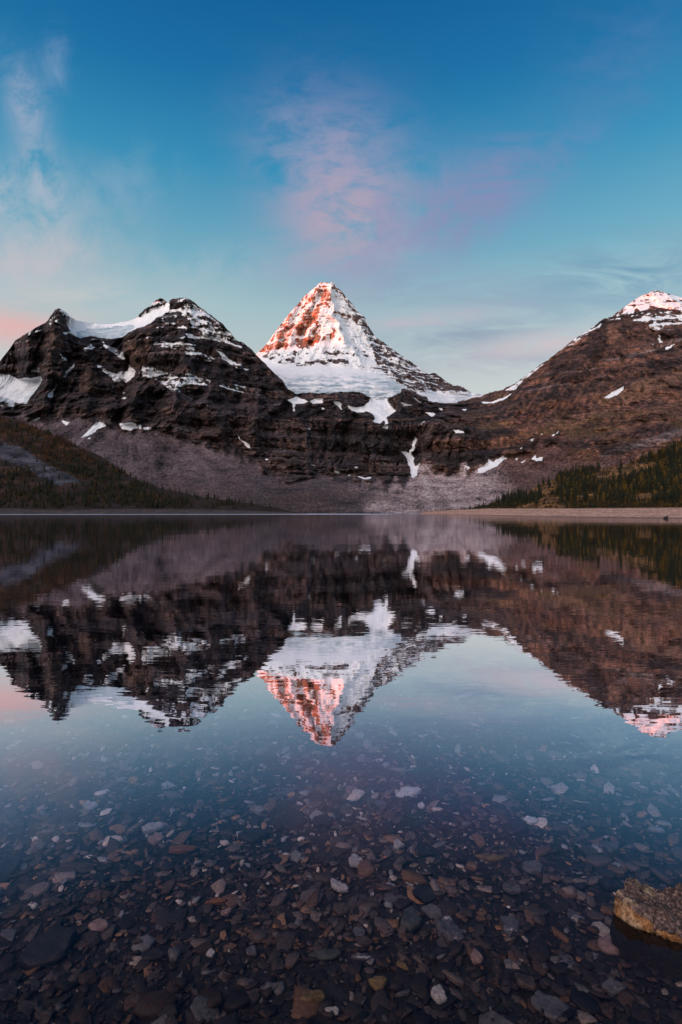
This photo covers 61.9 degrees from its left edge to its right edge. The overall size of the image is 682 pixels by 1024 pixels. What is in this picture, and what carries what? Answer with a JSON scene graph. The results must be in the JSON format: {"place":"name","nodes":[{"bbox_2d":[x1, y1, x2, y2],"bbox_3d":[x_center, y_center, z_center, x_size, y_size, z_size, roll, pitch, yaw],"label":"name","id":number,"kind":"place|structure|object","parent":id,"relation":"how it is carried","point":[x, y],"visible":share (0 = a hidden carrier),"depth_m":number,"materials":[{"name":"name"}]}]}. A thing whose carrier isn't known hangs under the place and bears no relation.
{"place":"outdoors","nodes":[
{"label":"outdoors","id":0,"kind":"place"},
{"bbox_2d":[0,298,286,485],"bbox_3d":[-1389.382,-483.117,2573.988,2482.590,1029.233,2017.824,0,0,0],"label":"mountain","id":1,"kind":"structure","parent":0,"point":[189,369],"depth_m":2199.56,"materials":[{"name":"stone"}]},
{"bbox_2d":[0,416,298,512],"bbox_3d":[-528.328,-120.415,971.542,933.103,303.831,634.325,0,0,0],"label":"hill","id":2,"kind":"structure","parent":0,"point":[16,454],"depth_m":848.86,"materials":[{"name":"plant"}]},
{"bbox_2d":[0,413,681,509],"bbox_3d":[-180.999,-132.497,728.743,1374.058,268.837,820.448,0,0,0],"label":"distant wood","id":3,"kind":"object","parent":2,"relation":"on","point":[671,455],"visible":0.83,"depth_m":732.94,"materials":[{"name":"plant"}]},
{"bbox_2d":[0,508,306,513],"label":"shore","id":4,"kind":"structure","parent":0,"point":[100,511],"depth_m":709.01,"materials":[{"name":"soil"}]},
{"bbox_2d":[0,412,654,513],"bbox_3d":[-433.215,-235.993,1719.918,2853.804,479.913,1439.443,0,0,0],"label":"scree","id":5,"kind":"structure","parent":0,"point":[155,457],"depth_m":1595.92,"materials":[{"name":"gravel"}]},
{"bbox_2d":[0,514,681,759],"bbox_3d":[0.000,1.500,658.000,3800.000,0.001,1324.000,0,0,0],"label":"lake","id":6,"kind":"structure","parent":0,"point":[116,627],"depth_m":7.51,"materials":[{"name":"liquid"}]},
{"bbox_2d":[0,725,681,1023],"bbox_3d":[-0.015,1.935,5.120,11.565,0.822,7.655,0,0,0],"label":"gravel","id":7,"kind":"structure","parent":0,"point":[155,1001],"depth_m":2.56,"materials":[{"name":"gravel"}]},
{"bbox_2d":[0,928,16,941],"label":"stone","id":8,"kind":"object","parent":7,"relation":"on","point":[8,934],"visible":1,"depth_m":2.23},
{"bbox_2d":[0,985,17,1001],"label":"stone","id":9,"kind":"object","parent":7,"relation":"on","point":[8,993],"visible":1,"depth_m":1.91,"materials":[{"name":"stone"}]},
{"bbox_2d":[0,855,21,882],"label":"stone","id":10,"kind":"object","parent":7,"relation":"on","point":[9,865],"visible":0.98,"depth_m":2.69,"materials":[{"name":"stone"}]},
{"bbox_2d":[17,1000,37,1013],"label":"stone","id":11,"kind":"object","parent":7,"relation":"on","point":[24,1006],"visible":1,"depth_m":1.86,"materials":[{"name":"stone"}]},
{"bbox_2d":[31,979,41,991],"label":"stone","id":12,"kind":"object","parent":7,"relation":"on","point":[36,984],"visible":1,"depth_m":1.95,"materials":[{"name":"stone"}]},
{"bbox_2d":[35,841,45,850],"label":"stone","id":13,"kind":"object","parent":7,"relation":"on","point":[40,846],"visible":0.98,"depth_m":2.93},
{"bbox_2d":[18,924,77,970],"bbox_3d":[-1.101,1.627,2.144,0.201,0.044,0.191,-4,-1,-29],"label":"stone","id":14,"kind":"object","parent":7,"relation":"on","point":[53,944],"visible":1,"depth_m":2.11,"materials":[{"name":"stone"}]},
{"bbox_2d":[46,972,60,980],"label":"stone","id":15,"kind":"object","parent":7,"relation":"on","point":[55,976],"visible":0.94,"depth_m":1.99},
{"bbox_2d":[54,861,93,873],"bbox_3d":[-1.259,1.685,2.706,0.179,0.028,0.066,2,1,-2],"label":"stone","id":16,"kind":"object","parent":7,"relation":"on","point":[78,867],"visible":0.97,"depth_m":2.70,"materials":[{"name":"stone"}]},
{"bbox_2d":[80,815,97,823],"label":"stone","id":17,"kind":"object","parent":7,"relation":"on","point":[92,819],"visible":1,"depth_m":3.21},
{"bbox_2d":[82,800,98,809],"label":"stone","id":18,"kind":"object","parent":7,"relation":"on","point":[89,804],"visible":1,"depth_m":3.41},
{"bbox_2d":[89,873,107,884],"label":"stone","id":19,"kind":"object","parent":7,"relation":"on","point":[100,878],"visible":1,"depth_m":2.62,"materials":[{"name":"stone"}]},
{"bbox_2d":[88,918,108,931],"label":"stone","id":20,"kind":"object","parent":7,"relation":"on","point":[99,925],"visible":0.98,"depth_m":2.26,"materials":[{"name":"stone"}]},
{"bbox_2d":[103,753,115,757],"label":"stone","id":21,"kind":"object","parent":7,"relation":"on","point":[107,755],"visible":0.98,"depth_m":4.35,"materials":[{"name":"stone"}]},
{"bbox_2d":[104,830,115,836],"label":"stone","id":22,"kind":"object","parent":7,"relation":"on","point":[109,833],"visible":0.92,"depth_m":3.07,"materials":[{"name":"stone"}]},
{"bbox_2d":[130,995,139,1003],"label":"stone","id":23,"kind":"object","parent":7,"relation":"on","point":[134,999],"visible":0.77,"depth_m":1.88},
{"bbox_2d":[131,938,141,944],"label":"stone","id":24,"kind":"object","parent":7,"relation":"on","point":[136,941],"visible":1,"depth_m":2.18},
{"bbox_2d":[140,948,164,960],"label":"stone","id":25,"kind":"object","parent":7,"relation":"on","point":[156,954],"visible":1,"depth_m":2.10,"materials":[{"name":"stone"}]},
{"bbox_2d":[141,821,164,833],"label":"stone","id":26,"kind":"object","parent":7,"relation":"on","point":[150,827],"visible":1,"depth_m":3.11,"materials":[{"name":"stone"}]},
{"bbox_2d":[147,832,163,845],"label":"stone","id":27,"kind":"object","parent":7,"relation":"on","point":[155,838],"visible":1,"depth_m":2.98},
{"bbox_2d":[151,1014,166,1023],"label":"stone","id":28,"kind":"object","parent":7,"relation":"on","point":[161,1020],"visible":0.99,"depth_m":1.79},
{"bbox_2d":[155,924,163,931],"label":"stone","id":29,"kind":"object","parent":7,"relation":"on","point":[158,927],"visible":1,"depth_m":2.26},
{"bbox_2d":[161,879,175,894],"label":"stone","id":30,"kind":"object","parent":7,"relation":"on","point":[168,886],"visible":1,"depth_m":2.55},
{"bbox_2d":[167,908,187,923],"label":"stone","id":31,"kind":"object","parent":7,"relation":"on","point":[177,915],"visible":1,"depth_m":2.35,"materials":[{"name":"stone"}]},
{"bbox_2d":[169,844,197,853],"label":"stone","id":32,"kind":"object","parent":7,"relation":"on","point":[180,849],"visible":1,"depth_m":2.87,"materials":[{"name":"stone"}]},
{"bbox_2d":[190,813,209,826],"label":"stone","id":33,"kind":"object","parent":7,"relation":"on","point":[203,819],"visible":0.99,"depth_m":3.23,"materials":[{"name":"stone"}]},
{"bbox_2d":[206,948,214,957],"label":"stone","id":34,"kind":"object","parent":7,"relation":"on","point":[210,953],"visible":1,"depth_m":2.10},
{"bbox_2d":[205,897,226,904],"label":"stone","id":35,"kind":"object","parent":7,"relation":"on","point":[216,900],"visible":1,"depth_m":2.43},
{"bbox_2d":[219,764,228,770],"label":"stone","id":36,"kind":"object","parent":7,"relation":"on","point":[223,767],"visible":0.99,"depth_m":4.09,"materials":[{"name":"stone"}]},
{"bbox_2d":[221,907,231,915],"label":"stone","id":37,"kind":"object","parent":7,"relation":"on","point":[226,912],"visible":1,"depth_m":2.35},
{"bbox_2d":[219,809,236,816],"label":"stone","id":38,"kind":"object","parent":7,"relation":"on","point":[228,812],"visible":0.99,"depth_m":3.31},
{"bbox_2d":[241,864,251,877],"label":"stone","id":39,"kind":"object","parent":7,"relation":"on","point":[245,869],"visible":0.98,"depth_m":2.68,"materials":[{"name":"stone"}]},
{"bbox_2d":[246,945,256,955],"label":"stone","id":40,"kind":"object","parent":7,"relation":"on","point":[251,950],"visible":1,"depth_m":2.13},
{"bbox_2d":[238,827,269,845],"bbox_3d":[-0.464,1.711,3.020,0.125,0.049,0.130,0,0,39],"label":"stone","id":41,"kind":"object","parent":7,"relation":"on","point":[251,836],"visible":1,"depth_m":2.99,"materials":[{"name":"stone"}]},
{"bbox_2d":[257,796,266,805],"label":"stone","id":42,"kind":"object","parent":7,"relation":"on","point":[262,801],"visible":0.89,"depth_m":3.49,"materials":[{"name":"stone"}]},
{"bbox_2d":[262,982,277,990],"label":"stone","id":43,"kind":"object","parent":7,"relation":"on","point":[274,986],"visible":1,"depth_m":1.94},
{"bbox_2d":[268,856,281,863],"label":"stone","id":44,"kind":"object","parent":7,"relation":"on","point":[275,859],"visible":1,"depth_m":2.78,"materials":[{"name":"stone"}]},
{"bbox_2d":[275,787,297,795],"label":"stone","id":45,"kind":"object","parent":7,"relation":"on","point":[286,791],"visible":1,"depth_m":3.66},
{"bbox_2d":[280,813,306,829],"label":"stone","id":46,"kind":"object","parent":7,"relation":"on","point":[293,821],"visible":1,"depth_m":3.20,"materials":[{"name":"stone"}]},
{"bbox_2d":[300,989,324,1001],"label":"stone","id":47,"kind":"object","parent":7,"relation":"on","point":[316,995],"visible":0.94,"depth_m":1.88,"materials":[{"name":"stone"}]},
{"bbox_2d":[312,813,333,827],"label":"stone","id":48,"kind":"object","parent":7,"relation":"on","point":[323,820],"visible":1,"depth_m":3.20,"materials":[{"name":"stone"}]},
{"bbox_2d":[307,948,340,960],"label":"stone","id":49,"kind":"object","parent":7,"relation":"on","point":[330,954],"visible":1,"depth_m":2.09,"materials":[{"name":"stone"}]},
{"bbox_2d":[319,850,334,864],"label":"stone","id":50,"kind":"object","parent":7,"relation":"on","point":[323,856],"visible":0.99,"depth_m":2.81,"materials":[{"name":"stone"}]},
{"bbox_2d":[324,1006,338,1015],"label":"stone","id":51,"kind":"object","parent":7,"relation":"on","point":[335,1009],"visible":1,"depth_m":1.84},
{"bbox_2d":[331,878,348,892],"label":"stone","id":52,"kind":"object","parent":7,"relation":"on","point":[339,886],"visible":1,"depth_m":2.53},
{"bbox_2d":[333,902,350,915],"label":"stone","id":53,"kind":"object","parent":7,"relation":"on","point":[341,908],"visible":1,"depth_m":2.37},
{"bbox_2d":[345,785,356,795],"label":"stone","id":54,"kind":"object","parent":7,"relation":"on","point":[349,789],"visible":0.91,"depth_m":3.63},
{"bbox_2d":[349,853,362,867],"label":"stone","id":55,"kind":"object","parent":7,"relation":"on","point":[354,859],"visible":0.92,"depth_m":2.75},
{"bbox_2d":[353,927,364,936],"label":"stone","id":56,"kind":"object","parent":7,"relation":"on","point":[359,931],"visible":0.96,"depth_m":2.24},
{"bbox_2d":[351,953,371,961],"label":"stone","id":57,"kind":"object","parent":7,"relation":"on","point":[363,957],"visible":0.99,"depth_m":2.08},
{"bbox_2d":[357,936,372,946],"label":"stone","id":58,"kind":"object","parent":7,"relation":"on","point":[364,941],"visible":1,"depth_m":2.17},
{"bbox_2d":[357,895,380,908],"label":"stone","id":59,"kind":"object","parent":7,"relation":"on","point":[372,901],"visible":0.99,"depth_m":2.41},
{"bbox_2d":[363,831,374,836],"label":"stone","id":60,"kind":"object","parent":7,"relation":"on","point":[368,833],"visible":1,"depth_m":3.07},
{"bbox_2d":[368,976,387,990],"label":"stone","id":61,"kind":"object","parent":7,"relation":"on","point":[377,982],"visible":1,"depth_m":1.95,"materials":[{"name":"stone"}]},
{"bbox_2d":[374,800,387,806],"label":"stone","id":62,"kind":"object","parent":7,"relation":"on","point":[378,803],"visible":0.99,"depth_m":3.47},
{"bbox_2d":[381,820,394,834],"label":"stone","id":63,"kind":"object","parent":7,"relation":"on","point":[387,827],"visible":0.99,"depth_m":3.14,"materials":[{"name":"stone"}]},
{"bbox_2d":[383,893,398,902],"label":"stone","id":64,"kind":"object","parent":7,"relation":"on","point":[390,897],"visible":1,"depth_m":2.45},
{"bbox_2d":[393,839,404,849],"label":"stone","id":65,"kind":"object","parent":7,"relation":"on","point":[398,844],"visible":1,"depth_m":2.93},
{"bbox_2d":[396,959,408,970],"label":"stone","id":66,"kind":"object","parent":7,"relation":"on","point":[401,964],"visible":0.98,"depth_m":2.04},
{"bbox_2d":[395,786,421,797],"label":"stone","id":67,"kind":"object","parent":7,"relation":"on","point":[409,791],"visible":1,"depth_m":3.59,"materials":[{"name":"stone"}]},
{"bbox_2d":[400,906,421,931],"bbox_3d":[0.284,1.636,2.291,0.081,0.047,0.098,4,-3,17],"label":"stone","id":68,"kind":"object","parent":7,"relation":"on","point":[411,919],"visible":1,"depth_m":2.27,"materials":[{"name":"stone"}]},
{"bbox_2d":[418,802,424,808],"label":"stone","id":69,"kind":"object","parent":7,"relation":"on","point":[421,805],"visible":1,"depth_m":3.41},
{"bbox_2d":[412,884,435,903],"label":"stone","id":70,"kind":"object","parent":7,"relation":"on","point":[424,894],"visible":1,"depth_m":2.50,"materials":[{"name":"stone"}]},
{"bbox_2d":[418,849,432,855],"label":"stone","id":71,"kind":"object","parent":7,"relation":"on","point":[427,852],"visible":1,"depth_m":2.85,"materials":[{"name":"stone"}]},
{"bbox_2d":[423,1006,437,1018],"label":"stone","id":72,"kind":"object","parent":7,"relation":"on","point":[430,1011],"visible":1,"depth_m":1.84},
{"bbox_2d":[420,903,442,919],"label":"stone","id":73,"kind":"object","parent":7,"relation":"on","point":[431,911],"visible":0.96,"depth_m":2.36,"materials":[{"name":"stone"}]},
{"bbox_2d":[421,945,450,962],"bbox_3d":[0.356,1.628,2.109,0.118,0.035,0.098,-2,-16,5],"label":"stone","id":74,"kind":"object","parent":7,"relation":"on","point":[430,956],"visible":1,"depth_m":2.09,"materials":[{"name":"stone"}]},
{"bbox_2d":[431,984,446,1003],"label":"stone","id":75,"kind":"object","parent":7,"relation":"on","point":[438,995],"visible":1,"depth_m":1.89,"materials":[{"name":"stone"}]},
{"bbox_2d":[436,915,464,941],"bbox_3d":[0.418,1.625,2.225,0.093,0.054,0.113,0,7,-17],"label":"stone","id":76,"kind":"object","parent":7,"relation":"on","point":[447,927],"visible":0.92,"depth_m":2.21,"materials":[{"name":"stone"}]},
{"bbox_2d":[454,843,465,848],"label":"stone","id":77,"kind":"object","parent":7,"relation":"on","point":[459,845],"visible":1,"depth_m":2.94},
{"bbox_2d":[464,896,478,907],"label":"stone","id":78,"kind":"object","parent":7,"relation":"on","point":[468,902],"visible":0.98,"depth_m":2.44,"materials":[{"name":"stone"}]},
{"bbox_2d":[470,948,483,964],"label":"stone","id":79,"kind":"object","parent":7,"relation":"on","point":[476,957],"visible":1,"depth_m":2.07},
{"bbox_2d":[479,824,489,831],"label":"stone","id":80,"kind":"object","parent":7,"relation":"on","point":[484,828],"visible":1,"depth_m":3.12,"materials":[{"name":"stone"}]},
{"bbox_2d":[482,790,492,799],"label":"stone","id":81,"kind":"object","parent":7,"relation":"on","point":[487,794],"visible":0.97,"depth_m":3.59,"materials":[{"name":"stone"}]},
{"bbox_2d":[482,901,497,914],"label":"stone","id":82,"kind":"object","parent":7,"relation":"on","point":[488,909],"visible":0.99,"depth_m":2.38,"materials":[{"name":"stone"}]},
{"bbox_2d":[475,853,505,861],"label":"stone","id":83,"kind":"object","parent":7,"relation":"on","point":[493,857],"visible":1,"depth_m":2.80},
{"bbox_2d":[478,1011,512,1023],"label":"stone","id":84,"kind":"object","parent":7,"relation":"on","point":[485,1018],"visible":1,"depth_m":1.78,"materials":[{"name":"stone"}]},
{"bbox_2d":[492,885,500,894],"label":"stone","id":85,"kind":"object","parent":7,"relation":"on","point":[496,889],"visible":1,"depth_m":2.53,"materials":[{"name":"stone"}]},
{"bbox_2d":[490,809,506,819],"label":"stone","id":86,"kind":"object","parent":7,"relation":"on","point":[494,811],"visible":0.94,"depth_m":3.31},
{"bbox_2d":[493,777,509,786],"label":"stone","id":87,"kind":"object","parent":7,"relation":"on","point":[504,782],"visible":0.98,"depth_m":3.82,"materials":[{"name":"stone"}]},
{"bbox_2d":[501,916,519,936],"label":"stone","id":88,"kind":"object","parent":7,"relation":"on","point":[510,924],"visible":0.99,"depth_m":2.25,"materials":[{"name":"stone"}]},
{"bbox_2d":[502,882,521,894],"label":"stone","id":89,"kind":"object","parent":7,"relation":"on","point":[509,888],"visible":1,"depth_m":2.52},
{"bbox_2d":[505,821,527,834],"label":"stone","id":90,"kind":"object","parent":7,"relation":"on","point":[516,827],"visible":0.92,"depth_m":3.10,"materials":[{"name":"stone"}]},
{"bbox_2d":[516,794,527,800],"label":"stone","id":91,"kind":"object","parent":7,"relation":"on","point":[522,797],"visible":1,"depth_m":3.55,"materials":[{"name":"stone"}]},
{"bbox_2d":[514,972,535,991],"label":"stone","id":92,"kind":"object","parent":7,"relation":"on","point":[525,981],"visible":1,"depth_m":1.95,"materials":[{"name":"stone"}]},
{"bbox_2d":[523,816,538,824],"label":"stone","id":93,"kind":"object","parent":7,"relation":"on","point":[529,820],"visible":0.99,"depth_m":3.20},
{"bbox_2d":[522,860,543,874],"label":"stone","id":94,"kind":"object","parent":7,"relation":"on","point":[531,867],"visible":1,"depth_m":2.69,"materials":[{"name":"stone"}]},
{"bbox_2d":[535,782,544,787],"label":"stone","id":95,"kind":"object","parent":7,"relation":"on","point":[539,784],"visible":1,"depth_m":3.77,"materials":[{"name":"stone"}]},
{"bbox_2d":[531,989,570,1020],"bbox_3d":[0.684,1.606,1.857,0.120,0.029,0.133,3,-13,-2],"label":"stone","id":96,"kind":"object","parent":7,"relation":"on","point":[552,1008],"visible":0.99,"depth_m":1.85,"materials":[{"name":"stone"}]},
{"bbox_2d":[567,908,578,921],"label":"stone","id":97,"kind":"object","parent":7,"relation":"on","point":[570,913],"visible":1,"depth_m":2.35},
{"bbox_2d":[572,882,585,888],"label":"stone","id":98,"kind":"object","parent":7,"relation":"on","point":[579,885],"visible":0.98,"depth_m":2.56,"materials":[{"name":"stone"}]},
{"bbox_2d":[575,947,588,961],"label":"stone","id":99,"kind":"object","parent":7,"relation":"on","point":[579,952],"visible":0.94,"depth_m":2.11,"materials":[{"name":"stone"}]},
{"bbox_2d":[581,845,598,855],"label":"stone","id":100,"kind":"object","parent":7,"relation":"on","point":[588,850],"visible":0.92,"depth_m":2.87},
{"bbox_2d":[597,934,618,955],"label":"stone","id":101,"kind":"object","parent":7,"relation":"on","point":[606,946],"visible":0.82,"depth_m":2.13,"materials":[{"name":"stone"}]},
{"bbox_2d":[598,840,619,853],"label":"stone","id":102,"kind":"object","parent":7,"relation":"on","point":[612,847],"visible":1,"depth_m":2.89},
{"bbox_2d":[598,878,623,891],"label":"stone","id":103,"kind":"object","parent":7,"relation":"on","point":[611,885],"visible":0.82,"depth_m":2.53,"materials":[{"name":"stone"}]},
{"bbox_2d":[601,977,627,996],"bbox_3d":[0.926,1.609,1.937,0.078,0.030,0.057,0,0,-30],"label":"stone","id":104,"kind":"object","parent":7,"relation":"on","point":[611,987],"visible":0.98,"depth_m":1.92,"materials":[{"name":"stone"}]},
{"bbox_2d":[615,817,625,822],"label":"stone","id":105,"kind":"object","parent":7,"relation":"on","point":[619,820],"visible":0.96,"depth_m":3.24,"materials":[{"name":"stone"}]},
{"bbox_2d":[610,877,681,981],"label":"rock","id":106,"kind":"object","parent":7,"relation":"on","point":[646,926],"visible":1,"depth_m":2.06,"materials":[{"name":"stone"}]},
{"bbox_2d":[648,783,661,791],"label":"stone","id":107,"kind":"object","parent":7,"relation":"on","point":[653,787],"visible":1,"depth_m":3.70,"materials":[{"name":"stone"}]},
{"bbox_2d":[0,0,681,393],"label":"sky","id":108,"kind":"structure","parent":0,"point":[487,184],"materials":[{"name":"blue"}]},
{"bbox_2d":[287,388,421,492],"bbox_3d":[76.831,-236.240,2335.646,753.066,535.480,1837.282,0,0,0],"label":"cirque headwall","id":109,"kind":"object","parent":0,"point":[367,438],"visible":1,"depth_m":2049.91,"materials":[{"name":"stone"}]},
{"bbox_2d":[256,282,483,395],"bbox_3d":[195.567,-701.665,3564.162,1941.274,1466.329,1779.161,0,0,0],"label":"mountain","id":110,"kind":"structure","parent":0,"point":[324,323],"depth_m":3211.19,"materials":[{"name":"snow"}]},
{"bbox_2d":[260,357,481,402],"bbox_3d":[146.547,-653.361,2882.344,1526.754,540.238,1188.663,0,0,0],"label":"glacier","id":111,"kind":"object","parent":110,"relation":"on","point":[313,378],"visible":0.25,"depth_m":2650.48,"materials":[{"name":"ice"}]},
{"bbox_2d":[422,291,681,476],"bbox_3d":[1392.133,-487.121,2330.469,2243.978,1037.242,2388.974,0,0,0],"label":"mountain","id":112,"kind":"structure","parent":0,"point":[607,388],"depth_m":1925.71,"materials":[{"name":"stone"}]},
{"bbox_2d":[422,507,681,518],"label":"beach","id":113,"kind":"structure","parent":0,"point":[669,512],"depth_m":303.68,"materials":[{"name":"soil"}]},
{"bbox_2d":[473,442,681,508],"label":"hill","id":114,"kind":"structure","parent":0,"point":[599,475],"depth_m":544.67,"materials":[{"name":"plant"}]},
{"bbox_2d":[491,441,681,507],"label":"scrub","id":115,"kind":"object","parent":114,"relation":"on","point":[633,503],"visible":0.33,"depth_m":466.24,"materials":[{"name":"green plant"}]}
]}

